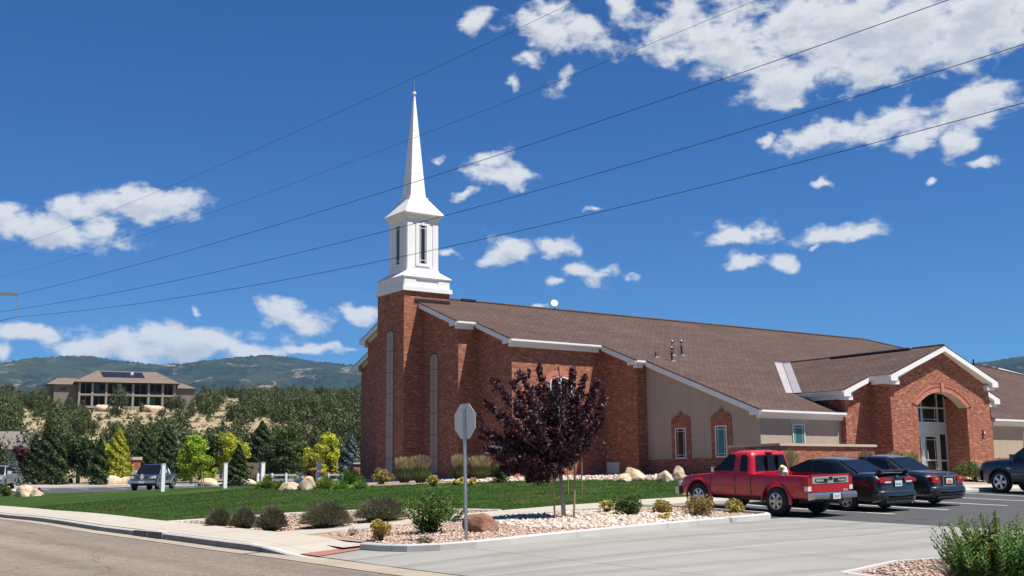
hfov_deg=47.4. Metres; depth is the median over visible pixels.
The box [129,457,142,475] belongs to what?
brick pier
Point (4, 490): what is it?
green bush
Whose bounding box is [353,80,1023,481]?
church
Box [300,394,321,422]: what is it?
juniper
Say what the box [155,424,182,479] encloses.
conifer
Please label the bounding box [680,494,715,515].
barberry shrub
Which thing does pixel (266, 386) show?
distant house
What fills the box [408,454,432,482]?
feather grass
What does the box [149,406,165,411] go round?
boulder
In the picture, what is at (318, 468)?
white post
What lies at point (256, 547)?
kerb
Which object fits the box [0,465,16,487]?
pickup truck
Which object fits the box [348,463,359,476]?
brick pier
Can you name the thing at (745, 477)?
pickup truck
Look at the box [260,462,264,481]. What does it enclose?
white post
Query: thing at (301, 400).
juniper
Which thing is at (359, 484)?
daylily
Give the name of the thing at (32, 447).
conifer
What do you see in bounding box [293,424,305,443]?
juniper
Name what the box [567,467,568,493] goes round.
tree stake
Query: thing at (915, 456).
feather grass
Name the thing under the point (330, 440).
weeping tree
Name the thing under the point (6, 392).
juniper
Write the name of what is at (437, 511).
green bush
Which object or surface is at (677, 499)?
sidewalk
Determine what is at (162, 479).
white post
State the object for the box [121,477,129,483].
boulder
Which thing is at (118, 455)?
conifer
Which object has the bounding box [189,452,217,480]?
leafy tree
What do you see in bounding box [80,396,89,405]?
window
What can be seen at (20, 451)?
leafy tree
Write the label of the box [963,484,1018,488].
sidewalk
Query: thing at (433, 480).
golden shrub
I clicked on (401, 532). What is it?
pink gravel
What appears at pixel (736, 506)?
barberry shrub
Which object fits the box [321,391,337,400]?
juniper
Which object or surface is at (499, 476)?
green shrub
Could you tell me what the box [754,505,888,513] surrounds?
parking stripe
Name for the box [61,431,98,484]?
leafy tree
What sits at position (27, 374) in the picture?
mountains
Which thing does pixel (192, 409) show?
juniper
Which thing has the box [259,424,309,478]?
leafy tree
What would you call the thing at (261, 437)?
conifer
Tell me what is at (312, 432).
juniper
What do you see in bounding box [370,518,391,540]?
golden shrub
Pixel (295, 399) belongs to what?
juniper
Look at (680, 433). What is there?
window frame
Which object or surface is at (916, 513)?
parking lot
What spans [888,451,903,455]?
feather grass
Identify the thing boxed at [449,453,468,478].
feather grass
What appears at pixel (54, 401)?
juniper
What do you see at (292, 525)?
pink gravel
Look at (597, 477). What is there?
river stones
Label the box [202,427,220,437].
juniper
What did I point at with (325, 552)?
curb ramp
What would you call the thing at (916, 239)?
sky
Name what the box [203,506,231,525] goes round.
lavender shrub
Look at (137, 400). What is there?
window
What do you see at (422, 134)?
power cable
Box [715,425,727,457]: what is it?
window frame
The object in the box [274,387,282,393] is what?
juniper
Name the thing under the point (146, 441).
conifer
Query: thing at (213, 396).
juniper
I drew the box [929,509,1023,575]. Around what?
green bush
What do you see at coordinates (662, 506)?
barberry shrub
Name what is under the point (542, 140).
power cable
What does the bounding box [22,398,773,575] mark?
ground
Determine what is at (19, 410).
juniper
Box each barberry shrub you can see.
[651,498,672,512]
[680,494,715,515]
[725,498,744,512]
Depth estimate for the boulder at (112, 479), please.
104.30 m
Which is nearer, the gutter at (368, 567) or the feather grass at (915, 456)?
the gutter at (368, 567)
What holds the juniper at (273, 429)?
on the ground at (203, 421)
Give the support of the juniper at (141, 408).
on the ground at (203, 421)
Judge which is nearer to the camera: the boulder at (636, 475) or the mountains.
the boulder at (636, 475)
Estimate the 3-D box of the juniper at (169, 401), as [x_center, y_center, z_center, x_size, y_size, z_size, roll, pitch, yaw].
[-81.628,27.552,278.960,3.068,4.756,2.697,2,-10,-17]
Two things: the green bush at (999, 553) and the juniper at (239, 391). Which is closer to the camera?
the green bush at (999, 553)
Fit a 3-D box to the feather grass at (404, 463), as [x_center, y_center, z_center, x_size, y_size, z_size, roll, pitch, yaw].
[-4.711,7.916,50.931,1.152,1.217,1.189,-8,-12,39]
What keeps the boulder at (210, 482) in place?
on the ground at (203, 421)
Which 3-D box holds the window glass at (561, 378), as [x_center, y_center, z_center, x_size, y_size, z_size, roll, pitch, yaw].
[2.368,6.124,55.650,1.507,3.799,0.120,6,-12,-35]
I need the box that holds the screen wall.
[725,443,876,465]
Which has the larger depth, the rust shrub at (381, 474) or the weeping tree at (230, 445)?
the weeping tree at (230, 445)
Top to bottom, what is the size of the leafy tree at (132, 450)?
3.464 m
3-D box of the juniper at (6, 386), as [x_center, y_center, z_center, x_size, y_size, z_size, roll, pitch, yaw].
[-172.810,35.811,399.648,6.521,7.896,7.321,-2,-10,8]
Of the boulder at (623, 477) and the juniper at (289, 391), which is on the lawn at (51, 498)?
the boulder at (623, 477)
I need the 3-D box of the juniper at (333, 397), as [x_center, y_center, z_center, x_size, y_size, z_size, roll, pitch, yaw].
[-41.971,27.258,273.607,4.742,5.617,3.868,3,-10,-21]
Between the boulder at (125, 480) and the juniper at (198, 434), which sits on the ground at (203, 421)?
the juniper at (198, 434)
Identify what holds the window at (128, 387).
in the hillside house at (93, 390)
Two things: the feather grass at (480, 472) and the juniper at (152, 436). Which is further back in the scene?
the juniper at (152, 436)
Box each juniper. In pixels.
[0,381,17,392]
[0,384,360,472]
[0,388,10,393]
[0,392,13,408]
[0,402,8,415]
[7,420,25,430]
[13,403,24,418]
[25,394,39,409]
[28,387,41,406]
[28,393,42,408]
[31,400,46,417]
[47,398,64,411]
[51,409,75,433]
[63,403,93,433]
[64,397,77,412]
[76,400,88,412]
[108,405,121,417]
[111,420,131,443]
[125,424,142,450]
[138,426,158,445]
[139,402,144,412]
[150,413,185,434]
[153,420,182,438]
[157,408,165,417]
[164,396,175,411]
[170,393,186,411]
[171,410,191,432]
[173,409,192,418]
[183,426,211,446]
[184,400,197,416]
[192,392,205,407]
[198,389,210,399]
[199,396,218,416]
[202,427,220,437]
[205,392,224,411]
[219,389,227,399]
[221,398,240,421]
[221,422,246,435]
[225,385,237,396]
[229,414,251,434]
[235,386,249,400]
[238,392,257,405]
[239,389,247,399]
[243,400,252,411]
[265,394,276,406]
[265,419,283,433]
[269,422,287,439]
[273,393,293,410]
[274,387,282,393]
[275,399,288,417]
[282,388,294,395]
[289,394,304,410]
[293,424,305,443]
[294,391,315,410]
[297,386,308,393]
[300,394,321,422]
[303,410,332,440]
[305,425,327,440]
[308,409,335,430]
[309,427,330,461]
[316,386,325,396]
[317,412,343,435]
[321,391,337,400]
[322,393,339,407]
[323,398,333,413]
[326,415,343,435]
[336,397,354,413]
[337,419,360,446]
[344,390,356,401]
[344,402,359,414]
[350,395,359,404]
[350,399,360,413]
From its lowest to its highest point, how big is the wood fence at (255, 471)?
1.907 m
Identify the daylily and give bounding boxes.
[253,473,276,489]
[273,478,286,488]
[312,469,338,489]
[329,478,349,488]
[334,467,368,484]
[348,479,371,488]
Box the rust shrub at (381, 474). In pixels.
[371,467,395,484]
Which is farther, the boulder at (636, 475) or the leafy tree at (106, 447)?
the leafy tree at (106, 447)
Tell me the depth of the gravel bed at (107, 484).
99.83 m
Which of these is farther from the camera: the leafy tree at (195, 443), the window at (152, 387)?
the window at (152, 387)
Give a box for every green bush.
[0,483,10,495]
[400,486,467,532]
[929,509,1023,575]
[952,461,981,481]
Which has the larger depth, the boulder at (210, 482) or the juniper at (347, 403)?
the juniper at (347, 403)
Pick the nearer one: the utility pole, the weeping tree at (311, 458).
the utility pole
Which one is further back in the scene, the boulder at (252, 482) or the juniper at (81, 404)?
the juniper at (81, 404)
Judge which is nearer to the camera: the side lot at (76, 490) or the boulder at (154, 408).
the side lot at (76, 490)
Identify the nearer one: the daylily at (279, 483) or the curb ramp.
the curb ramp
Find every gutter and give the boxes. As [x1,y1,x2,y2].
[0,517,255,553]
[248,552,459,575]
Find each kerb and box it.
[0,513,137,538]
[9,483,298,488]
[162,533,325,565]
[360,504,770,551]
[652,487,1022,505]
[838,557,945,575]
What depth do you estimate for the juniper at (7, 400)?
219.38 m
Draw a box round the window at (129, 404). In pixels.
[121,397,130,405]
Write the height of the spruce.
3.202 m
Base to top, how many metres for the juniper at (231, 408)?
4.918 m
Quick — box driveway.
[305,517,1023,575]
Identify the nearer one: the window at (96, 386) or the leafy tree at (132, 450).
the leafy tree at (132, 450)
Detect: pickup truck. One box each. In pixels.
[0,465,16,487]
[128,464,177,490]
[675,450,856,515]
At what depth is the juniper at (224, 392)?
391.29 m
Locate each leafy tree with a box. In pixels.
[11,444,28,472]
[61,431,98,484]
[104,440,111,452]
[126,446,137,468]
[172,448,185,482]
[176,433,209,483]
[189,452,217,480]
[205,434,224,472]
[233,428,259,463]
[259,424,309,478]
[259,439,297,478]
[322,446,344,463]
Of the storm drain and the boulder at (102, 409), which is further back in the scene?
the boulder at (102, 409)
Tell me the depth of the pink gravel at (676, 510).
31.17 m
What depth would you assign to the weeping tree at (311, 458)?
106.44 m
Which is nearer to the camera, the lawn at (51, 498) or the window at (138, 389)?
the lawn at (51, 498)
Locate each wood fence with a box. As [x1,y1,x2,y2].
[233,462,258,480]
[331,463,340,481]
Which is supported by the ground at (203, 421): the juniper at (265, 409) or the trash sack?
the juniper at (265, 409)
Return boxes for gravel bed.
[7,481,290,486]
[350,477,987,485]
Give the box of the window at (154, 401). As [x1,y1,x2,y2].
[149,397,159,405]
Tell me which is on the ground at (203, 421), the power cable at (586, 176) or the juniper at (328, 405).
the juniper at (328, 405)
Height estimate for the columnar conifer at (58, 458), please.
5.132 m
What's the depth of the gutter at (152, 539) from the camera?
30.59 m
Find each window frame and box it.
[675,428,686,458]
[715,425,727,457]
[790,419,806,442]
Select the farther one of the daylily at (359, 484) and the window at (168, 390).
the window at (168, 390)
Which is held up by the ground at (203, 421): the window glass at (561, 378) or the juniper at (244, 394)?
the juniper at (244, 394)
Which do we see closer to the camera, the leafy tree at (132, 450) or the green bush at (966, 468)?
the green bush at (966, 468)
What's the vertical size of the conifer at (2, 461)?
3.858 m
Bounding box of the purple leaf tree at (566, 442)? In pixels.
[475,359,610,516]
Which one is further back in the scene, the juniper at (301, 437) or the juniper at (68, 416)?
the juniper at (68, 416)
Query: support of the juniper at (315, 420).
on the ground at (203, 421)
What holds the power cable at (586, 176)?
attached to the utility pole
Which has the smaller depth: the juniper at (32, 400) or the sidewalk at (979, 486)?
the sidewalk at (979, 486)
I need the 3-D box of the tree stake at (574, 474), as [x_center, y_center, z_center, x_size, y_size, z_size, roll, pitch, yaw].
[1.593,5.004,29.767,0.110,2.150,0.054,-1,-9,0]
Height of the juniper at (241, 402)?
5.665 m
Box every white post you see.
[160,464,165,491]
[222,463,227,487]
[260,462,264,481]
[315,462,320,479]
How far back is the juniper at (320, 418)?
165.85 m
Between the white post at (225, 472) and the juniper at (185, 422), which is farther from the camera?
the juniper at (185, 422)
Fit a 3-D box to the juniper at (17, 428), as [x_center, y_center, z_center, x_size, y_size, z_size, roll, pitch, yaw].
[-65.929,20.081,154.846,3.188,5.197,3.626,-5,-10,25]
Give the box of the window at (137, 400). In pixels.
[134,397,145,405]
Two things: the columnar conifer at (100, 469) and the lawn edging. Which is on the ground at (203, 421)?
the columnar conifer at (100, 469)
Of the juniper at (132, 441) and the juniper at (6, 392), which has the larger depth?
the juniper at (6, 392)
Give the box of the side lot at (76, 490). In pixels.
[0,486,219,494]
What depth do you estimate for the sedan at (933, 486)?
34.59 m
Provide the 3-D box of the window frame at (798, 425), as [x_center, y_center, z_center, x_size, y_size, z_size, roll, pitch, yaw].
[12.555,6.530,50.967,1.100,1.590,0.050,6,-12,-35]
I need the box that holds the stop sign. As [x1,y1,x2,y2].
[455,403,475,538]
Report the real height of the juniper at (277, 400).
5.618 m
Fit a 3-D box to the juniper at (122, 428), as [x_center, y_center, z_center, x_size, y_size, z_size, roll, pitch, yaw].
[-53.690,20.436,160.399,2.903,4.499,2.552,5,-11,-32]
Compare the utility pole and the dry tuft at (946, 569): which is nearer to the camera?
the dry tuft at (946, 569)
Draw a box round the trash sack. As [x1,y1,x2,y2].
[778,465,787,485]
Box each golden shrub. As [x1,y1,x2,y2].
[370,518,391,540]
[426,475,438,486]
[452,477,463,484]
[467,477,476,484]
[598,499,613,511]
[657,512,670,518]
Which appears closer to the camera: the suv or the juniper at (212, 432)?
the suv
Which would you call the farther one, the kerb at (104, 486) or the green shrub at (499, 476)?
the kerb at (104, 486)
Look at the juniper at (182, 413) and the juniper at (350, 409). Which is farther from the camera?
the juniper at (350, 409)
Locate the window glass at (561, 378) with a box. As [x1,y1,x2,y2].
[550,377,571,423]
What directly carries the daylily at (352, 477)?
on the gravel bed at (965, 482)
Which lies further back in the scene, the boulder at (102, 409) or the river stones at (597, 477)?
the boulder at (102, 409)
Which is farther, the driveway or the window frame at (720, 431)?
the window frame at (720, 431)
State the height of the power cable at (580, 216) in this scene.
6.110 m
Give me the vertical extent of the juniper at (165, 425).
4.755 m
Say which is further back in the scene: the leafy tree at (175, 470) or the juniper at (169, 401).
the juniper at (169, 401)
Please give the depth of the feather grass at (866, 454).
47.29 m
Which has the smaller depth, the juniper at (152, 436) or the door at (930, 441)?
the door at (930, 441)
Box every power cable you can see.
[0,0,576,251]
[0,44,1023,311]
[2,0,755,276]
[18,0,947,294]
[19,102,1023,316]
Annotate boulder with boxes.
[15,485,32,496]
[30,488,43,495]
[98,405,107,411]
[107,475,121,483]
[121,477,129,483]
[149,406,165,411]
[197,478,217,485]
[230,479,255,485]
[279,482,298,490]
[297,476,315,490]
[462,513,498,532]
[614,473,631,481]
[625,467,644,480]
[657,470,673,481]
[672,466,684,479]
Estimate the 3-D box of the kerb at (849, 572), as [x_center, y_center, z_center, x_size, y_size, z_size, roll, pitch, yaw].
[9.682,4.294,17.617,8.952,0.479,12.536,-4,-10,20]
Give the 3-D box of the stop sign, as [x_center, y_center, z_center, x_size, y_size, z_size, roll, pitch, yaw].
[-0.990,3.930,24.362,0.074,3.015,0.735,7,-12,-38]
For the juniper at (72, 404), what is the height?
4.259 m
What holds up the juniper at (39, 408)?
on the ground at (203, 421)
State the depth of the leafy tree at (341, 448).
118.44 m
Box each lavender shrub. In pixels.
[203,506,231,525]
[227,506,256,528]
[251,506,289,530]
[295,500,355,527]
[350,495,410,521]
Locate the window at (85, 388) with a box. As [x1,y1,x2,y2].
[80,384,90,393]
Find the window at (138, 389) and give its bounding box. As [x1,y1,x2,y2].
[134,385,146,394]
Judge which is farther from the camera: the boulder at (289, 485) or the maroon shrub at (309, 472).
the maroon shrub at (309, 472)
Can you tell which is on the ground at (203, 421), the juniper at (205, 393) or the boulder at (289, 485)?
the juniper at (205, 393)
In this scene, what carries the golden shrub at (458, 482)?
on the lawn at (51, 498)
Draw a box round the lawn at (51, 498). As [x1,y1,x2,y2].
[0,480,689,520]
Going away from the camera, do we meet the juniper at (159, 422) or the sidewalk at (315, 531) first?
the sidewalk at (315, 531)
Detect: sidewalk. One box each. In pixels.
[0,506,359,554]
[283,500,656,534]
[330,540,362,547]
[640,497,727,501]
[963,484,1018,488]
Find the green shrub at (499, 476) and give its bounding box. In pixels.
[488,463,509,482]
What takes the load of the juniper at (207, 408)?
on the ground at (203, 421)
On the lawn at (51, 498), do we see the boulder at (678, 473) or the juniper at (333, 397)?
the boulder at (678, 473)
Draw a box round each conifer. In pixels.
[0,446,5,464]
[19,434,45,483]
[24,421,69,484]
[44,430,69,484]
[88,438,110,484]
[107,426,133,477]
[134,429,156,465]
[143,444,157,464]
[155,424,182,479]
[227,443,251,485]
[246,420,275,479]
[337,432,359,475]
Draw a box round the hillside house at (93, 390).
[46,371,195,409]
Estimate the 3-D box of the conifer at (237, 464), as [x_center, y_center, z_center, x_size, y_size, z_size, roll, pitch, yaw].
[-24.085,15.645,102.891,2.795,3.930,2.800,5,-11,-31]
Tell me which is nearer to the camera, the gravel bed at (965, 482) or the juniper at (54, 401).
the gravel bed at (965, 482)
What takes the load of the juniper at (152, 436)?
on the ground at (203, 421)
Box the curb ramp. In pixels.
[302,546,359,555]
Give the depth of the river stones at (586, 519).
28.83 m
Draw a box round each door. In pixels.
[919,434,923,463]
[922,434,939,469]
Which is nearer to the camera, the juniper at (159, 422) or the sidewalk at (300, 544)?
the sidewalk at (300, 544)
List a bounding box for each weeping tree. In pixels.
[215,431,250,481]
[301,444,327,478]
[319,431,339,476]
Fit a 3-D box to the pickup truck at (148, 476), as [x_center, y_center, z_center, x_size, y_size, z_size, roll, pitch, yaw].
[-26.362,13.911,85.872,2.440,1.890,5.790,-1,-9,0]
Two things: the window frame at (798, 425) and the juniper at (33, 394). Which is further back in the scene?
the juniper at (33, 394)
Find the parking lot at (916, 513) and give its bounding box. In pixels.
[711,491,1023,529]
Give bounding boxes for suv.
[977,448,1023,492]
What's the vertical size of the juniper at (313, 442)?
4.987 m
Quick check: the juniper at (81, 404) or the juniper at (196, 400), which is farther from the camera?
the juniper at (196, 400)
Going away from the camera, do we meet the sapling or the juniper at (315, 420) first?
the sapling
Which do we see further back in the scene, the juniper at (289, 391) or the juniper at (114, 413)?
the juniper at (289, 391)
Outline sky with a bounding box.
[0,0,1023,364]
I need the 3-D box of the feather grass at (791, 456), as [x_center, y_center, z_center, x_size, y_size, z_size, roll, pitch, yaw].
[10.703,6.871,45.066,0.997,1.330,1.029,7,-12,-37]
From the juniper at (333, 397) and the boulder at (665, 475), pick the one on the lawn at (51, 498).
the boulder at (665, 475)
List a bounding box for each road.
[0,520,394,575]
[22,476,323,484]
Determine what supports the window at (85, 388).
in the hillside house at (93, 390)
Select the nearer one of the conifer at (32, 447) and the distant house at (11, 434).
the conifer at (32, 447)
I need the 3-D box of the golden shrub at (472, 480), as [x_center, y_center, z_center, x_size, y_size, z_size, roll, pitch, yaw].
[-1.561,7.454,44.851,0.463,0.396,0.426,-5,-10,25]
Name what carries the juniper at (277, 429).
on the ground at (203, 421)
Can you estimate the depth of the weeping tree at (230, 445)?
112.41 m
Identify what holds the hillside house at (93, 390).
on the ground at (203, 421)
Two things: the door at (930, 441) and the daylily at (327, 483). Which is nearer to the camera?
the daylily at (327, 483)
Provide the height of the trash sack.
0.682 m
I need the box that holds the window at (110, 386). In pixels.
[108,384,118,393]
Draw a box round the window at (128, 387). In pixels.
[122,385,131,390]
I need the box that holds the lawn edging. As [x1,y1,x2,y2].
[172,508,501,521]
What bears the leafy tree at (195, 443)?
on the ground at (203, 421)
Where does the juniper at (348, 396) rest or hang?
on the ground at (203, 421)
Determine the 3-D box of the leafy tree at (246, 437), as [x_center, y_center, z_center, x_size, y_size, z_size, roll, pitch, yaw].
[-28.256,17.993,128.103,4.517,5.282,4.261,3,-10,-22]
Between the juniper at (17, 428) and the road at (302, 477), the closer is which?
the road at (302, 477)
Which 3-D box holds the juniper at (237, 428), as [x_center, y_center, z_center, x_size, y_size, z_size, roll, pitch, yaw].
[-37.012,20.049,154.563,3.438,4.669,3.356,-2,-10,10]
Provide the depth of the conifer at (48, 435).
110.33 m
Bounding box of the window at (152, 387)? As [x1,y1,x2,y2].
[150,385,160,391]
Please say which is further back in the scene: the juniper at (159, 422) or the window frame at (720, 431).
the juniper at (159, 422)
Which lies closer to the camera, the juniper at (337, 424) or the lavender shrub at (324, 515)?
the lavender shrub at (324, 515)
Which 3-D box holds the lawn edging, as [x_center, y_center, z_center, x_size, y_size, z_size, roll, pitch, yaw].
[-5.290,6.900,34.796,10.548,0.613,1.311,-3,-10,12]
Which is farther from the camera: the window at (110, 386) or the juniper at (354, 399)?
the window at (110, 386)
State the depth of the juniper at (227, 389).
415.56 m
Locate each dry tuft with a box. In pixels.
[348,528,357,535]
[415,535,433,542]
[926,555,954,575]
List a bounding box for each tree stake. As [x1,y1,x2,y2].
[550,453,555,517]
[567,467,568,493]
[573,461,575,517]
[581,455,581,492]
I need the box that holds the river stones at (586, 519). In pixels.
[492,509,708,528]
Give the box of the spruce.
[6,452,24,485]
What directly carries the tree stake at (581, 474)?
on the lawn at (51, 498)
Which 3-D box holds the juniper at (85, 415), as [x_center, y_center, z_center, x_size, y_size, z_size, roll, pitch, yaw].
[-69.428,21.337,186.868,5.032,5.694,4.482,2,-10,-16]
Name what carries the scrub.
on the ground at (203, 421)
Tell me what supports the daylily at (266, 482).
on the lawn at (51, 498)
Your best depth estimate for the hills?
3278.51 m
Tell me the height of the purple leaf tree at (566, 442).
4.217 m
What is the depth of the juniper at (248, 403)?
237.33 m
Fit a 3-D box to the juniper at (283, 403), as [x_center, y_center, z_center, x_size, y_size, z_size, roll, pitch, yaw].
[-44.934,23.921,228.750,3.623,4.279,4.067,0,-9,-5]
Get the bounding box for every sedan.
[789,456,915,510]
[857,450,965,505]
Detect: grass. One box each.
[392,455,413,482]
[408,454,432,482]
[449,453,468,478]
[467,454,491,478]
[783,450,798,467]
[857,450,873,457]
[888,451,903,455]
[903,451,919,461]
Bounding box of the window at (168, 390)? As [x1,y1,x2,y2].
[164,386,172,394]
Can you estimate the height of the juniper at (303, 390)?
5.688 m
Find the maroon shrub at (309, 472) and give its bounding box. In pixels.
[306,469,316,481]
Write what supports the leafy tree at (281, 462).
on the ground at (203, 421)
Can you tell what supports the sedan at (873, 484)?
on the parking lot at (916, 513)
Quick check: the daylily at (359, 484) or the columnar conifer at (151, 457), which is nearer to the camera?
the daylily at (359, 484)
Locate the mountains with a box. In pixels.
[0,355,1023,397]
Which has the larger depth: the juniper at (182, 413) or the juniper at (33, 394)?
the juniper at (33, 394)
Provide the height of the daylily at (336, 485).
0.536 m
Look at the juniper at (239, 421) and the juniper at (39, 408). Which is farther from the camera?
the juniper at (39, 408)
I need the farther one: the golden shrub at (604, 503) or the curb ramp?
the golden shrub at (604, 503)
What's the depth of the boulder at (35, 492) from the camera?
62.10 m
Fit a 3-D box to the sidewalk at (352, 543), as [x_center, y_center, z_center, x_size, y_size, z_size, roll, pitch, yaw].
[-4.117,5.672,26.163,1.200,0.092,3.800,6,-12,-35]
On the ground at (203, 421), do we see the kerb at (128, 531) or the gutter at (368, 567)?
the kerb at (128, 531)
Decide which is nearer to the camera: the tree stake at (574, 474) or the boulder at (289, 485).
the tree stake at (574, 474)
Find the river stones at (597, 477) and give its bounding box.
[439,473,694,482]
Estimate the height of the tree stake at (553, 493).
1.881 m
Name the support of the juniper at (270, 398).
on the ground at (203, 421)
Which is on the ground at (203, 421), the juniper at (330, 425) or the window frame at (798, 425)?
the juniper at (330, 425)
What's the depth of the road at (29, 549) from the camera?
24.33 m
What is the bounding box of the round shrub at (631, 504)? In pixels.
[608,493,642,514]
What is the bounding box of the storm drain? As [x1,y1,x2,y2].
[132,530,167,540]
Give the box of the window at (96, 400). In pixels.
[93,396,103,405]
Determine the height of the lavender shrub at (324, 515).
0.750 m
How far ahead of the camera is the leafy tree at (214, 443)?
110.42 m
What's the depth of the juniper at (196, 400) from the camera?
288.25 m
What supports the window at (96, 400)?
in the hillside house at (93, 390)
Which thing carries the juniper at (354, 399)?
on the ground at (203, 421)
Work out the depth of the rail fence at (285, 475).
106.60 m
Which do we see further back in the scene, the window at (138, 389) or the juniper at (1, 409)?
the window at (138, 389)
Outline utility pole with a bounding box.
[0,292,17,320]
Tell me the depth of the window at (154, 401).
304.44 m
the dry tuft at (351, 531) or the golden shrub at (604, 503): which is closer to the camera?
the dry tuft at (351, 531)
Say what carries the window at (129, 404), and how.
in the hillside house at (93, 390)
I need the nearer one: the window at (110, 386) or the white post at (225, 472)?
the white post at (225, 472)
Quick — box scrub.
[21,400,358,477]
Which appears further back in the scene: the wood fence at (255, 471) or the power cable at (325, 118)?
the wood fence at (255, 471)
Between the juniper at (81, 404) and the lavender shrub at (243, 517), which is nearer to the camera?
the lavender shrub at (243, 517)
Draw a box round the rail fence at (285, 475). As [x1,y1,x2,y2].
[256,473,343,483]
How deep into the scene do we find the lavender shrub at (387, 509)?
30.79 m
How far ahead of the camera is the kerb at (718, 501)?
41.98 m
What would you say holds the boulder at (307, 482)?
on the lawn at (51, 498)
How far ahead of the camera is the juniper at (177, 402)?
272.49 m
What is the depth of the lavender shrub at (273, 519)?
29.63 m
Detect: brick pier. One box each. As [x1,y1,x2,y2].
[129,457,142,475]
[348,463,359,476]
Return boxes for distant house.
[0,431,40,459]
[258,382,275,387]
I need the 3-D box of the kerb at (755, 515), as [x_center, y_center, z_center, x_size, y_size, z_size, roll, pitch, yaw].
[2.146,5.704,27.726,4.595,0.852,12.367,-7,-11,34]
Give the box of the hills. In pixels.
[347,383,360,390]
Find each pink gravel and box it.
[177,509,489,531]
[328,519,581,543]
[588,507,752,517]
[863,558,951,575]
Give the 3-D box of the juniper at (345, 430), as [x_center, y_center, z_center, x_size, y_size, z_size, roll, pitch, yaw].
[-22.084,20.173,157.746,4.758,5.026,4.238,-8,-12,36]
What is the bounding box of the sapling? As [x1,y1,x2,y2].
[575,431,599,493]
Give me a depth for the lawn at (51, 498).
42.59 m
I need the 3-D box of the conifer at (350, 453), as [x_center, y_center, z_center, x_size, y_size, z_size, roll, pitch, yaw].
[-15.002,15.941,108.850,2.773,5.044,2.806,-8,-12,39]
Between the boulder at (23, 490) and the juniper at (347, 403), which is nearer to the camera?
the boulder at (23, 490)
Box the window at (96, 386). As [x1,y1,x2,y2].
[94,384,104,389]
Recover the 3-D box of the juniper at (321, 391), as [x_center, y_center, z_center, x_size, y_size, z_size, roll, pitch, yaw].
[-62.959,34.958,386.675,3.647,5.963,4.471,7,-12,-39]

